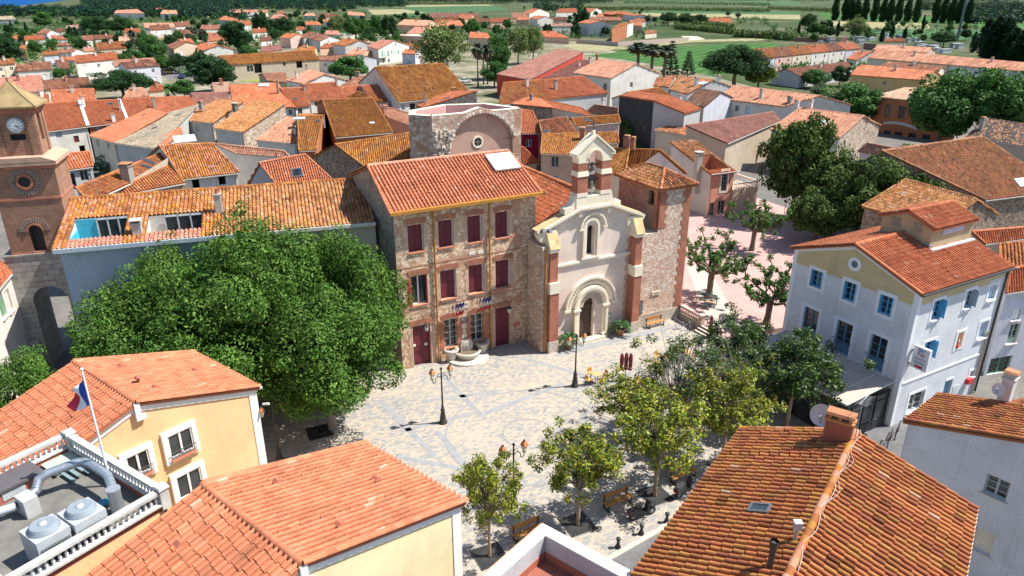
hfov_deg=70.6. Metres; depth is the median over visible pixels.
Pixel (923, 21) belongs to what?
cypress
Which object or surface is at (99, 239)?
long house
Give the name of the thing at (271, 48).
house
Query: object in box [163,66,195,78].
lane
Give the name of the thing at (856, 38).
tomb
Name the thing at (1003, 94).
tree
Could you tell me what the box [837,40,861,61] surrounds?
house
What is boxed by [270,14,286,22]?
house
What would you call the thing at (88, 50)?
house
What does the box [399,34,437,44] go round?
flat roof building
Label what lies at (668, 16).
umbrella pine
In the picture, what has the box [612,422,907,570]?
road
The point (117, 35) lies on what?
tree
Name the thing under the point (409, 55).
house
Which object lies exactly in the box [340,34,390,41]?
parking area
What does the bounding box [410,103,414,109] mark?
window
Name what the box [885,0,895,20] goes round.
poplar
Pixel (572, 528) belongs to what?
tree grate
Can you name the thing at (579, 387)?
paving band
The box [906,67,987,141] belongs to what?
tree
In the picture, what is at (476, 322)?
window
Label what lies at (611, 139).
house
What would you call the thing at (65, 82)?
house
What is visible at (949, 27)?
tree
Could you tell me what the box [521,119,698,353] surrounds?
church
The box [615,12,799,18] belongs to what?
crop field
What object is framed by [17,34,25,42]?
tree
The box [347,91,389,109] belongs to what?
house
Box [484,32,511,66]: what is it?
tree
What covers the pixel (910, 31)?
green field
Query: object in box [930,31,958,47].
umbrella pine
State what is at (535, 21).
house
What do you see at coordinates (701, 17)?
umbrella pine
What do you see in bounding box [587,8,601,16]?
house
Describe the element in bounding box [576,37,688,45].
boundary wall
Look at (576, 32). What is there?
tree
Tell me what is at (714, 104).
house
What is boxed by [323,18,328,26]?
house
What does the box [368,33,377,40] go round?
tree
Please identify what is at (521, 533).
bench
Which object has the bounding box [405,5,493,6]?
crop field
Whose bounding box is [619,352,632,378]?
folded parasol
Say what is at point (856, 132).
house
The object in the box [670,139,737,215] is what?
salmon house
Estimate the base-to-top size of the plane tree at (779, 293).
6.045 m
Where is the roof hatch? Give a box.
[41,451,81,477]
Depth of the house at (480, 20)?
604.35 m
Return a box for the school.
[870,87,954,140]
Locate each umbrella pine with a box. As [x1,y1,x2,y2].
[78,16,111,34]
[86,68,159,98]
[100,16,138,31]
[271,16,295,33]
[659,12,678,25]
[675,13,695,23]
[694,14,709,21]
[697,44,776,85]
[800,13,818,33]
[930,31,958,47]
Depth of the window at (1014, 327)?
56.32 m
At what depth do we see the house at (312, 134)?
108.79 m
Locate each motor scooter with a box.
[627,497,655,520]
[673,475,695,498]
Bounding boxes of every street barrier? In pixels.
[886,428,892,447]
[894,420,900,439]
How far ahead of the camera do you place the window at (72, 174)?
87.74 m
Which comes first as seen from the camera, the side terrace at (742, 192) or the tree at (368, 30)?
the side terrace at (742, 192)
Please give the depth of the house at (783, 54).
271.70 m
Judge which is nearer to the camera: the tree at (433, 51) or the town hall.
the town hall
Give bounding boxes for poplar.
[831,0,839,19]
[841,0,849,20]
[846,0,855,20]
[852,0,861,19]
[860,0,870,19]
[870,0,879,20]
[878,0,887,21]
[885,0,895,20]
[894,0,903,21]
[903,0,913,21]
[912,0,922,22]
[930,0,941,22]
[939,0,949,22]
[947,0,956,21]
[954,0,965,22]
[963,0,974,23]
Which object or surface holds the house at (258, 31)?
on the suburban ground at (467, 69)
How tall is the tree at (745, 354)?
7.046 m
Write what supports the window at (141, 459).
in the yellow house at (182, 423)
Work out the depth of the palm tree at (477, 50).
222.89 m
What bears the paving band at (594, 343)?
on the square paving
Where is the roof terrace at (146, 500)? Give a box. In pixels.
[0,428,171,575]
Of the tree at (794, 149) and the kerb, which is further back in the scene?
the tree at (794, 149)
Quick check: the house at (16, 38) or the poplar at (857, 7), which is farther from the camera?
the poplar at (857, 7)
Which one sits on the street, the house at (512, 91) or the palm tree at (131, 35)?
the house at (512, 91)
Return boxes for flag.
[66,368,108,469]
[458,302,460,315]
[460,302,463,314]
[485,296,488,308]
[488,296,491,308]
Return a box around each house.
[0,15,15,23]
[0,56,17,76]
[0,74,45,93]
[0,260,27,397]
[0,349,269,509]
[12,34,24,43]
[15,61,53,79]
[20,42,28,60]
[24,33,44,46]
[36,28,56,38]
[36,89,49,102]
[42,48,59,68]
[43,75,89,102]
[43,101,94,161]
[50,34,67,42]
[50,85,95,101]
[51,177,383,349]
[54,57,71,77]
[55,27,64,35]
[56,39,71,51]
[59,46,83,56]
[61,53,76,69]
[66,23,85,36]
[67,151,94,195]
[74,51,117,79]
[74,152,164,195]
[78,95,127,163]
[82,34,94,45]
[83,45,94,53]
[85,439,468,575]
[88,108,167,174]
[94,33,116,42]
[95,40,126,53]
[113,56,155,69]
[114,8,144,18]
[114,100,204,162]
[117,96,157,116]
[118,57,161,82]
[119,34,129,49]
[119,157,185,192]
[123,27,139,33]
[123,84,149,98]
[143,22,174,34]
[147,134,239,188]
[148,81,164,96]
[149,24,170,36]
[149,96,195,111]
[160,10,177,18]
[160,127,182,143]
[167,39,198,57]
[173,28,191,34]
[174,21,189,29]
[177,37,194,43]
[189,98,243,142]
[190,91,228,105]
[196,41,233,56]
[200,24,219,33]
[208,32,227,46]
[210,78,230,99]
[213,99,285,146]
[213,142,289,184]
[215,50,319,80]
[218,16,238,23]
[228,80,297,140]
[230,9,240,16]
[239,20,251,31]
[242,9,257,17]
[247,153,331,183]
[252,27,266,40]
[254,116,297,155]
[258,72,287,87]
[260,43,282,52]
[261,34,271,45]
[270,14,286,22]
[279,31,302,47]
[280,87,309,136]
[285,63,345,86]
[294,44,317,55]
[294,113,328,157]
[296,25,304,34]
[301,30,318,45]
[301,79,344,112]
[304,13,315,19]
[305,20,321,30]
[307,32,322,45]
[310,132,410,178]
[312,34,339,50]
[316,13,338,19]
[316,97,392,145]
[317,54,376,73]
[320,41,335,55]
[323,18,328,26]
[325,29,339,38]
[332,37,371,54]
[338,85,364,97]
[341,71,364,85]
[345,47,371,56]
[347,11,364,17]
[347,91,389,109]
[357,84,386,100]
[358,59,467,111]
[367,38,408,64]
[379,105,408,133]
[397,19,438,32]
[402,46,419,64]
[406,26,430,33]
[417,90,477,108]
[429,13,478,22]
[438,20,462,31]
[459,14,474,22]
[468,31,489,45]
[478,17,490,27]
[481,522,630,575]
[491,17,508,28]
[498,77,543,105]
[510,94,553,120]
[511,12,527,23]
[516,16,528,24]
[521,109,540,170]
[521,146,539,169]
[526,8,548,18]
[530,15,552,26]
[538,116,575,171]
[540,30,568,43]
[540,59,591,78]
[540,98,604,118]
[540,127,589,183]
[541,22,572,33]
[543,76,608,110]
[550,16,566,22]
[556,8,577,16]
[569,114,620,166]
[573,54,659,105]
[578,19,610,35]
[586,104,617,115]
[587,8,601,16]
[589,16,621,24]
[594,131,619,174]
[603,10,614,16]
[610,147,629,198]
[611,87,681,111]
[612,22,633,41]
[615,11,625,18]
[618,91,700,148]
[622,12,651,22]
[623,134,687,174]
[629,20,642,32]
[629,405,979,575]
[634,18,645,26]
[645,29,656,38]
[653,75,676,93]
[654,125,686,156]
[670,74,730,101]
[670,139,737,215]
[685,111,780,173]
[686,88,733,122]
[708,17,731,23]
[724,85,852,119]
[753,46,774,67]
[766,99,880,169]
[771,61,852,87]
[774,45,792,70]
[790,44,811,66]
[807,43,829,65]
[823,42,845,63]
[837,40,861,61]
[846,49,873,66]
[850,64,941,92]
[857,142,895,167]
[860,178,999,236]
[867,49,956,73]
[872,43,935,53]
[881,60,945,74]
[884,36,905,45]
[900,367,1023,575]
[948,56,1023,85]
[965,116,1023,162]
[971,226,1023,253]
[982,264,1023,375]
[987,240,1023,350]
[1012,398,1023,402]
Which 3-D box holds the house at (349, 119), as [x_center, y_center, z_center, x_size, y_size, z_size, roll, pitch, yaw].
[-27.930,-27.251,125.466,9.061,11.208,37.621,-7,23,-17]
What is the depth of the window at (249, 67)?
245.88 m
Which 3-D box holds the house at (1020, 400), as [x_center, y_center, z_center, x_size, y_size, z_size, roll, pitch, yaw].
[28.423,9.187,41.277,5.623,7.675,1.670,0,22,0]
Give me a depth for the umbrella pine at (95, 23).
473.12 m
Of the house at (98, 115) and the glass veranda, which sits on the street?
the house at (98, 115)
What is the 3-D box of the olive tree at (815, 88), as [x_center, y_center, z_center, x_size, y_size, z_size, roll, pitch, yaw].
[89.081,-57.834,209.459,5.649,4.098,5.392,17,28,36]
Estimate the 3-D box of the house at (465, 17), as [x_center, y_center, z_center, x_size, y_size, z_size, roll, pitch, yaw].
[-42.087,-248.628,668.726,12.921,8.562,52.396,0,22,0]
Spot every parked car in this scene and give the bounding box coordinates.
[178,74,186,78]
[459,78,470,82]
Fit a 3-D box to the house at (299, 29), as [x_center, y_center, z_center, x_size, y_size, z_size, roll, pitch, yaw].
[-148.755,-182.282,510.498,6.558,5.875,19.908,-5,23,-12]
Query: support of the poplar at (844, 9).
on the ground at (665, 31)
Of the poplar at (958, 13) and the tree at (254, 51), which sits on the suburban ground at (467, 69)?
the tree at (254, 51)
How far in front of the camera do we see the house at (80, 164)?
88.23 m
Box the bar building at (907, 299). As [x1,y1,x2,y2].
[782,199,1016,426]
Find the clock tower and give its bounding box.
[0,64,78,375]
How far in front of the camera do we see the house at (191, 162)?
83.02 m
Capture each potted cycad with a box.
[558,332,580,349]
[607,319,633,335]
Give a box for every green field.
[397,6,504,15]
[615,11,799,14]
[621,0,799,4]
[817,12,1023,29]
[870,29,980,39]
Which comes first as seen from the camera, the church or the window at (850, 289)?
the window at (850, 289)
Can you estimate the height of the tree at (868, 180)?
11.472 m
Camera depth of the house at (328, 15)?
721.64 m
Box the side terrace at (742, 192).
[730,174,759,212]
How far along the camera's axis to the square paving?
50.06 m
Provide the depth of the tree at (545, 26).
495.88 m
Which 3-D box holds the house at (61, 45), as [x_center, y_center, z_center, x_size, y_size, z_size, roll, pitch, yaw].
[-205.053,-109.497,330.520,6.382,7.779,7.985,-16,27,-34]
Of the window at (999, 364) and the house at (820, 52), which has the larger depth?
the house at (820, 52)
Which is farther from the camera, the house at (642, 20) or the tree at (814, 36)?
the house at (642, 20)
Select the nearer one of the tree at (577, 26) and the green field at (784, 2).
the tree at (577, 26)
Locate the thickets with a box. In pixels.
[3,0,1023,21]
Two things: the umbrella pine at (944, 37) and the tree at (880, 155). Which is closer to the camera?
the tree at (880, 155)
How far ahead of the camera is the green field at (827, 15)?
775.60 m
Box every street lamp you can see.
[259,400,286,460]
[428,364,452,424]
[499,439,527,508]
[566,332,586,387]
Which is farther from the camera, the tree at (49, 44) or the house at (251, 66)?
the tree at (49, 44)
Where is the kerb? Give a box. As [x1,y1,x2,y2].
[607,521,669,559]
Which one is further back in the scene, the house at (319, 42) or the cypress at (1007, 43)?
the house at (319, 42)
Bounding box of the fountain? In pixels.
[444,338,489,366]
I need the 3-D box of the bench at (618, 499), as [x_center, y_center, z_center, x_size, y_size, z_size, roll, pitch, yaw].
[6.199,12.374,42.366,1.900,0.910,0.605,-12,25,-26]
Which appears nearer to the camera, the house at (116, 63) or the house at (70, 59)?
the house at (116, 63)
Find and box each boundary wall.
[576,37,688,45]
[794,37,846,41]
[863,43,875,49]
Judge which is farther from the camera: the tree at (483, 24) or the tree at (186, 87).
the tree at (483, 24)
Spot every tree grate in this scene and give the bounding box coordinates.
[305,423,333,440]
[469,541,505,570]
[558,511,597,537]
[636,484,674,505]
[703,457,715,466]
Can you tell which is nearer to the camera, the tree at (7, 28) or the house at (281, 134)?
the house at (281, 134)
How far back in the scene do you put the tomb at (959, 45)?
379.74 m
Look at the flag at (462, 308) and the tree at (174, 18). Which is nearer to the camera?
the flag at (462, 308)
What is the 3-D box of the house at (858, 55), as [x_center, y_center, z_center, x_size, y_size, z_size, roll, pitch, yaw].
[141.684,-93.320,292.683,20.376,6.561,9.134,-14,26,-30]
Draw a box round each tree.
[0,32,14,40]
[0,37,25,58]
[0,344,55,407]
[2,24,13,31]
[17,29,29,35]
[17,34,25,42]
[27,40,42,52]
[32,12,52,26]
[43,38,57,49]
[50,68,70,78]
[63,258,214,358]
[65,26,79,35]
[68,36,77,44]
[73,38,89,49]
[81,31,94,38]
[87,29,98,34]
[92,153,109,176]
[112,32,124,40]
[116,53,129,58]
[122,49,131,53]
[123,230,222,344]
[125,30,137,50]
[125,40,137,48]
[130,51,145,58]
[135,264,306,397]
[136,32,146,43]
[136,33,167,55]
[144,52,157,58]
[154,54,169,70]
[162,34,177,43]
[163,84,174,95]
[169,53,185,73]
[170,15,178,21]
[171,79,194,95]
[172,31,183,39]
[178,199,340,392]
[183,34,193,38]
[183,54,192,69]
[185,50,215,73]
[185,58,237,85]
[189,19,196,26]
[190,28,199,40]
[195,23,201,28]
[198,29,206,41]
[198,34,204,39]
[201,18,208,24]
[218,19,248,53]
[239,45,252,53]
[244,287,411,430]
[247,49,259,53]
[251,11,269,28]
[268,29,281,38]
[286,222,414,383]
[298,20,304,26]
[327,56,368,79]
[328,13,346,30]
[339,16,369,36]
[361,32,368,38]
[363,28,374,34]
[368,14,381,30]
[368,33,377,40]
[379,30,387,36]
[380,15,396,33]
[391,33,401,39]
[410,15,472,66]
[420,13,426,19]
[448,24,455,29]
[451,449,529,556]
[463,18,479,32]
[471,42,484,87]
[479,61,507,87]
[480,21,487,27]
[480,47,486,84]
[482,44,494,84]
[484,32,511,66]
[491,24,502,33]
[503,20,511,27]
[505,23,529,64]
[523,24,544,58]
[525,413,626,524]
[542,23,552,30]
[570,24,580,32]
[574,8,589,21]
[574,30,580,35]
[582,362,675,449]
[601,27,610,37]
[613,385,709,496]
[624,42,646,63]
[626,318,733,418]
[639,44,666,69]
[644,15,651,24]
[658,45,680,76]
[676,363,787,450]
[684,333,789,431]
[685,225,761,298]
[692,301,774,376]
[723,198,792,250]
[731,253,792,325]
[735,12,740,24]
[744,61,778,87]
[748,326,875,426]
[756,111,853,219]
[786,184,850,240]
[798,150,858,196]
[802,68,832,84]
[805,22,819,32]
[809,32,819,42]
[809,81,827,93]
[816,24,827,36]
[818,81,884,118]
[825,27,837,34]
[825,154,912,230]
[829,65,851,85]
[842,14,868,36]
[859,167,947,204]
[863,31,872,37]
[874,143,912,165]
[884,24,891,31]
[885,20,895,26]
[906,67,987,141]
[916,29,923,33]
[946,24,954,32]
[956,66,1023,124]
[960,29,971,40]
[961,23,968,28]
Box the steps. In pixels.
[693,325,727,339]
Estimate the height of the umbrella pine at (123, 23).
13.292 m
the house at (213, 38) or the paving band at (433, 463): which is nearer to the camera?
the paving band at (433, 463)
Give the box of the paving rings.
[445,390,612,485]
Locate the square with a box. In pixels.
[681,198,853,340]
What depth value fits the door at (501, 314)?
61.22 m
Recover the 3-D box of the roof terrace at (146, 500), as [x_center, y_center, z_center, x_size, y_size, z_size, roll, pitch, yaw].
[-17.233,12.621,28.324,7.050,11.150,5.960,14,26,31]
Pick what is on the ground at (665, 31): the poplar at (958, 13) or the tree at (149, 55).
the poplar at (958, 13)
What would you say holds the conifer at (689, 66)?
on the suburban ground at (467, 69)
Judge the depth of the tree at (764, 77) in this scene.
219.49 m
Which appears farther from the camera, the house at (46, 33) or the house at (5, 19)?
the house at (5, 19)
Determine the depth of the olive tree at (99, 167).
115.63 m
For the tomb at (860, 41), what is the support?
on the ground at (665, 31)
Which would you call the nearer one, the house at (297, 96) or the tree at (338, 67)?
the house at (297, 96)
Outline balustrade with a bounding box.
[678,304,705,327]
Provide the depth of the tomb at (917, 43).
390.61 m
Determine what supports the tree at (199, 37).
on the suburban ground at (467, 69)
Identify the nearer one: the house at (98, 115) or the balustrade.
the balustrade
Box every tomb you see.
[826,39,836,42]
[854,36,864,41]
[856,40,865,43]
[913,41,925,45]
[938,49,951,52]
[954,43,964,48]
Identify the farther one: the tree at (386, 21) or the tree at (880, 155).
the tree at (386, 21)
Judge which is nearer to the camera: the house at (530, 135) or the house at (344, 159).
the house at (344, 159)
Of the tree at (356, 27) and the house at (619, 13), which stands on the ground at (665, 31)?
the house at (619, 13)
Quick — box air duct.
[0,458,124,519]
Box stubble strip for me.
[561,38,767,50]
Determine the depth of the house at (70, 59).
279.38 m
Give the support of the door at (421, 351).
in the town hall
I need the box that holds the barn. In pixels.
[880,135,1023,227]
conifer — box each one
[660,41,680,75]
[680,51,696,75]
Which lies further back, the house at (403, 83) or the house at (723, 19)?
the house at (723, 19)
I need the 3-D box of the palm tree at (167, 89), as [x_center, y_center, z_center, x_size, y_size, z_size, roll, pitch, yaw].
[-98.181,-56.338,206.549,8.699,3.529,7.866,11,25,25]
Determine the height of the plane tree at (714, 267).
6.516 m
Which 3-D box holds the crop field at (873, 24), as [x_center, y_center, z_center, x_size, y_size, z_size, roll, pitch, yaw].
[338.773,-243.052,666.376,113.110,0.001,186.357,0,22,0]
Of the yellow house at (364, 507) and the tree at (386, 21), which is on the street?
the yellow house at (364, 507)
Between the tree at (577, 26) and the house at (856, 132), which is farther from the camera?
the tree at (577, 26)
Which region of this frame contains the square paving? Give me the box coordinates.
[257,317,811,575]
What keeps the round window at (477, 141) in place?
in the ruined apse
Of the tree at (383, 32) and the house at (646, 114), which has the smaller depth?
the house at (646, 114)
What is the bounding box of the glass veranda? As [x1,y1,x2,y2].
[739,329,894,432]
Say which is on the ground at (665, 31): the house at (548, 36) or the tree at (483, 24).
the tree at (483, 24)
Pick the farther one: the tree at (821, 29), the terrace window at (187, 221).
the tree at (821, 29)
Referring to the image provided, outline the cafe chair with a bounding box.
[587,367,594,378]
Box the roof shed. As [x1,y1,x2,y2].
[0,461,44,505]
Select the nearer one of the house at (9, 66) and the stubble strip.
the house at (9, 66)
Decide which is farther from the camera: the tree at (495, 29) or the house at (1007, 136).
the tree at (495, 29)
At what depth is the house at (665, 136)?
122.94 m
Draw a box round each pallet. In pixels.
[61,467,90,482]
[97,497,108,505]
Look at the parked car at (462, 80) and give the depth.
239.03 m
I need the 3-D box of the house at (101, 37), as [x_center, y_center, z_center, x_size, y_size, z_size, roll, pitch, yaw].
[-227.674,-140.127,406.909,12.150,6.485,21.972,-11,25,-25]
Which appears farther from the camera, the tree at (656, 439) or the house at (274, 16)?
the house at (274, 16)
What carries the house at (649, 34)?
on the ground at (665, 31)
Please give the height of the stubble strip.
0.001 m
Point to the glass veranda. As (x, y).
(861, 380)
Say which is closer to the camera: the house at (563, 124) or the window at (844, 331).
the window at (844, 331)
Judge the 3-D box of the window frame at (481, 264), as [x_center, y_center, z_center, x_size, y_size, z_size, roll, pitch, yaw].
[-2.394,-0.893,58.600,0.071,2.400,0.160,-11,25,-26]
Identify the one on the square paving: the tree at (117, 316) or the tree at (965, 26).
the tree at (117, 316)
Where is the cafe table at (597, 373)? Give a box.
[590,370,603,384]
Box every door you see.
[412,324,430,364]
[495,306,507,345]
[579,298,591,336]
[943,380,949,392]
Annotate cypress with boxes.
[23,21,27,32]
[797,22,800,34]
[835,21,840,35]
[879,27,885,41]
[889,24,895,37]
[901,27,907,38]
[921,14,925,28]
[968,31,977,52]
[972,18,994,56]
[980,16,1007,58]
[988,17,1016,59]
[997,27,1022,60]
[1008,30,1023,61]
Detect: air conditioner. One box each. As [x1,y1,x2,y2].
[19,514,75,568]
[57,497,109,548]
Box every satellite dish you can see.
[810,404,828,426]
[992,383,1005,395]
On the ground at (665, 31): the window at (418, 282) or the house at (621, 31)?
the house at (621, 31)
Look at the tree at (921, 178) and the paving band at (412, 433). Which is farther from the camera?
the tree at (921, 178)
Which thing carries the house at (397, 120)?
on the street
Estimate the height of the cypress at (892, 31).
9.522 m
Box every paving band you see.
[378,399,437,457]
[397,455,461,470]
[401,412,473,432]
[421,390,498,402]
[435,430,467,464]
[439,373,484,417]
[484,382,565,413]
[512,355,651,393]
[554,322,689,356]
[564,382,605,391]
[568,329,655,350]
[687,265,742,330]
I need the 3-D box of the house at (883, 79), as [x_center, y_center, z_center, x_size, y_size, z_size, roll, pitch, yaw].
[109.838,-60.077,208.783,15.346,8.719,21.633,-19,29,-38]
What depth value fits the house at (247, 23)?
543.31 m
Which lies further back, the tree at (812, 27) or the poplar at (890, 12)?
the poplar at (890, 12)
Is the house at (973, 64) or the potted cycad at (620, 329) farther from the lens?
the house at (973, 64)
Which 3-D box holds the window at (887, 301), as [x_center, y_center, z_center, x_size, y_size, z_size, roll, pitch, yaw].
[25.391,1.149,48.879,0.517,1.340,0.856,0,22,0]
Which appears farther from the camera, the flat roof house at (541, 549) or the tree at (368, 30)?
the tree at (368, 30)
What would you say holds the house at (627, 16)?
on the ground at (665, 31)
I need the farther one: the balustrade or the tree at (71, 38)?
the tree at (71, 38)
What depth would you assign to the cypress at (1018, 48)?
291.64 m
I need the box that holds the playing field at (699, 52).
[586,43,790,74]
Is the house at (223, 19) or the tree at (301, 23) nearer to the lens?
the tree at (301, 23)
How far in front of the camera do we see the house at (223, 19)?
671.42 m
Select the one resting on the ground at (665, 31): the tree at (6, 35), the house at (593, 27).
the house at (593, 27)
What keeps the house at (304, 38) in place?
on the suburban ground at (467, 69)
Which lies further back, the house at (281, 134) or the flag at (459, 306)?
the house at (281, 134)
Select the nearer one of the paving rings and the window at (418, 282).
the paving rings
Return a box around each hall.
[348,149,545,369]
[496,48,582,95]
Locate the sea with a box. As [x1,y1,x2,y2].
[0,0,62,5]
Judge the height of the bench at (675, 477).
0.910 m
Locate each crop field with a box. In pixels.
[368,9,425,14]
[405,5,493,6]
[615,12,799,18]
[825,20,929,28]
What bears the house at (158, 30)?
on the suburban ground at (467, 69)
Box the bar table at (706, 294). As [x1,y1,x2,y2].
[694,291,717,307]
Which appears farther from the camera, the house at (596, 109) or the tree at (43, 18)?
the tree at (43, 18)
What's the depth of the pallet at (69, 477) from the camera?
28.73 m
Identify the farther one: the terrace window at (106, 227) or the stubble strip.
the stubble strip
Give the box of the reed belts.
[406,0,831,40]
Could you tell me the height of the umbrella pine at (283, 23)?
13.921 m
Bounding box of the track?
[682,36,703,39]
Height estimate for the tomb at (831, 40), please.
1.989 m
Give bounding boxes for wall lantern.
[421,315,428,330]
[503,297,511,312]
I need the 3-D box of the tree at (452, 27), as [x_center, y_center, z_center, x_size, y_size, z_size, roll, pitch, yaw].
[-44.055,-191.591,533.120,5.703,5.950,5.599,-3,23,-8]
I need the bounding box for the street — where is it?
[0,120,1023,405]
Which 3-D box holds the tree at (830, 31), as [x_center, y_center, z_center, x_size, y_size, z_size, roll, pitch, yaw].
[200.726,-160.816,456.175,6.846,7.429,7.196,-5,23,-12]
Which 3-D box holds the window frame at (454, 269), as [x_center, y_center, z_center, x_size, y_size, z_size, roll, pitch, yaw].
[-4.539,-0.460,57.545,0.071,2.400,0.160,-11,25,-26]
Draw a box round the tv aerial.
[853,394,870,439]
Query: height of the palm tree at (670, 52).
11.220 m
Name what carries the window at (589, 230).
in the church
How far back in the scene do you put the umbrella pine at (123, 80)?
195.51 m
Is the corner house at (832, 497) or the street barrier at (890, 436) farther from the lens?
the street barrier at (890, 436)
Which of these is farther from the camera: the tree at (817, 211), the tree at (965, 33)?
the tree at (965, 33)
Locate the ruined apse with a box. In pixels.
[408,103,520,162]
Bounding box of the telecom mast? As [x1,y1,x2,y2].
[956,0,966,39]
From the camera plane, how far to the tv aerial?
27.88 m
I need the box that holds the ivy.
[619,116,641,148]
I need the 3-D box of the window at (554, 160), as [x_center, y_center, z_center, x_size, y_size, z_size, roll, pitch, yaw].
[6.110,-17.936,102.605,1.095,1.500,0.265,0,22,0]
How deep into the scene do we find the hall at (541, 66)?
211.23 m
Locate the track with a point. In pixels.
(694, 38)
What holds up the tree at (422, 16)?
on the ground at (665, 31)
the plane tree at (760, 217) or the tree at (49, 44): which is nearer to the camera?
the plane tree at (760, 217)
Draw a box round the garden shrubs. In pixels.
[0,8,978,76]
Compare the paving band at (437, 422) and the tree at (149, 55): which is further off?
the tree at (149, 55)
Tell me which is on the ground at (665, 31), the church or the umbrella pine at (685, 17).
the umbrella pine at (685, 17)
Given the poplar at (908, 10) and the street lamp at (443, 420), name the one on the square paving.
the street lamp at (443, 420)
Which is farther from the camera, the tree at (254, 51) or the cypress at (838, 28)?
the cypress at (838, 28)
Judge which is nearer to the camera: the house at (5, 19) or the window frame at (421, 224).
the window frame at (421, 224)
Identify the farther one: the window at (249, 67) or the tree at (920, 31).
the tree at (920, 31)
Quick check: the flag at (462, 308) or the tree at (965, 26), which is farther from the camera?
the tree at (965, 26)
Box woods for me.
[0,0,1023,23]
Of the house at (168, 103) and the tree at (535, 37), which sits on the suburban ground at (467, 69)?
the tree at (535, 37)
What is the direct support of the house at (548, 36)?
on the suburban ground at (467, 69)
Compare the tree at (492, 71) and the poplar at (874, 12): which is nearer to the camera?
the tree at (492, 71)
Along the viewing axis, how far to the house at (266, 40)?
381.06 m
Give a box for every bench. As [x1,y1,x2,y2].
[511,514,540,542]
[602,485,632,512]
[645,314,664,328]
[669,462,697,485]
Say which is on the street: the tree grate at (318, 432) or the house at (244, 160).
the house at (244, 160)
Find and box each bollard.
[615,537,620,548]
[638,523,643,535]
[664,512,669,522]
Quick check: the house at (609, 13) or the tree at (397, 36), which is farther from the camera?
the house at (609, 13)
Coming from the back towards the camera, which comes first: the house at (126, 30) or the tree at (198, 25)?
the tree at (198, 25)
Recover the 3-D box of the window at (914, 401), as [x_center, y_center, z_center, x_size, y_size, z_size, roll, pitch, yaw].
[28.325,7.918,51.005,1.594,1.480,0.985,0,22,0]
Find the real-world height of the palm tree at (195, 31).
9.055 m
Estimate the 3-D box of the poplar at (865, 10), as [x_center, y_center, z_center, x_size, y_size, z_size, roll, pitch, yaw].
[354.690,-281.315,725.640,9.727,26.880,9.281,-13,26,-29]
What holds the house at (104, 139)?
on the street
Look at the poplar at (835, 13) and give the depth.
746.89 m
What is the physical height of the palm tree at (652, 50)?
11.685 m
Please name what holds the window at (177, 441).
in the yellow house at (182, 423)
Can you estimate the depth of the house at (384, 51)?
305.33 m
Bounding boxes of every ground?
[0,0,1023,101]
[15,38,750,103]
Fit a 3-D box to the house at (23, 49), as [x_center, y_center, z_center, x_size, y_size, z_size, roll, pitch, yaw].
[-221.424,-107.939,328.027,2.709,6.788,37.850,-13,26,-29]
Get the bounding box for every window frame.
[421,224,423,249]
[451,219,452,244]
[454,269,455,296]
[479,215,481,239]
[481,264,482,290]
[508,259,509,285]
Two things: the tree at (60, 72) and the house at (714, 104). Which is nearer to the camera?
the house at (714, 104)
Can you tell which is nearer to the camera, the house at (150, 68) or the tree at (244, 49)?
the house at (150, 68)
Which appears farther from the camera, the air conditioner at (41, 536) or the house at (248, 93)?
the house at (248, 93)
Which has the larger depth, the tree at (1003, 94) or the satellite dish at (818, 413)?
the tree at (1003, 94)
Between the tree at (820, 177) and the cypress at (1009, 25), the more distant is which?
the cypress at (1009, 25)
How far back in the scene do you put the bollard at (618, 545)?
39.16 m
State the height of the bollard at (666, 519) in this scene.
0.660 m
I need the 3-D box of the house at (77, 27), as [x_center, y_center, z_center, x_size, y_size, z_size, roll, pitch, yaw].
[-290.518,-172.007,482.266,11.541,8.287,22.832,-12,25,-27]
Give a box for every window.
[18,177,30,186]
[70,173,76,189]
[79,170,88,180]
[95,217,127,237]
[126,449,151,473]
[163,213,201,230]
[167,427,194,458]
[176,467,201,499]
[246,65,252,71]
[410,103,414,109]
[410,275,425,303]
[444,318,456,346]
[470,313,482,340]
[474,138,481,145]
[526,139,530,146]
[551,156,558,166]
[586,225,591,252]
[709,203,713,214]
[717,200,724,213]
[721,171,726,190]
[803,307,818,338]
[812,270,821,287]
[834,320,852,354]
[845,282,855,300]
[852,261,857,267]
[868,334,887,370]
[880,295,892,314]
[884,105,891,117]
[898,106,905,118]
[907,391,922,410]
[908,133,915,137]
[922,134,929,139]
[925,341,931,348]
[931,300,940,317]
[955,331,964,347]
[964,290,971,306]
[984,474,1010,499]
[987,356,1010,373]
[1006,323,1018,342]
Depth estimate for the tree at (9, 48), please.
290.57 m
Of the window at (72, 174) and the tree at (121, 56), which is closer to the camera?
the window at (72, 174)
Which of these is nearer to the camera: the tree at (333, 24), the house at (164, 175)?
the house at (164, 175)

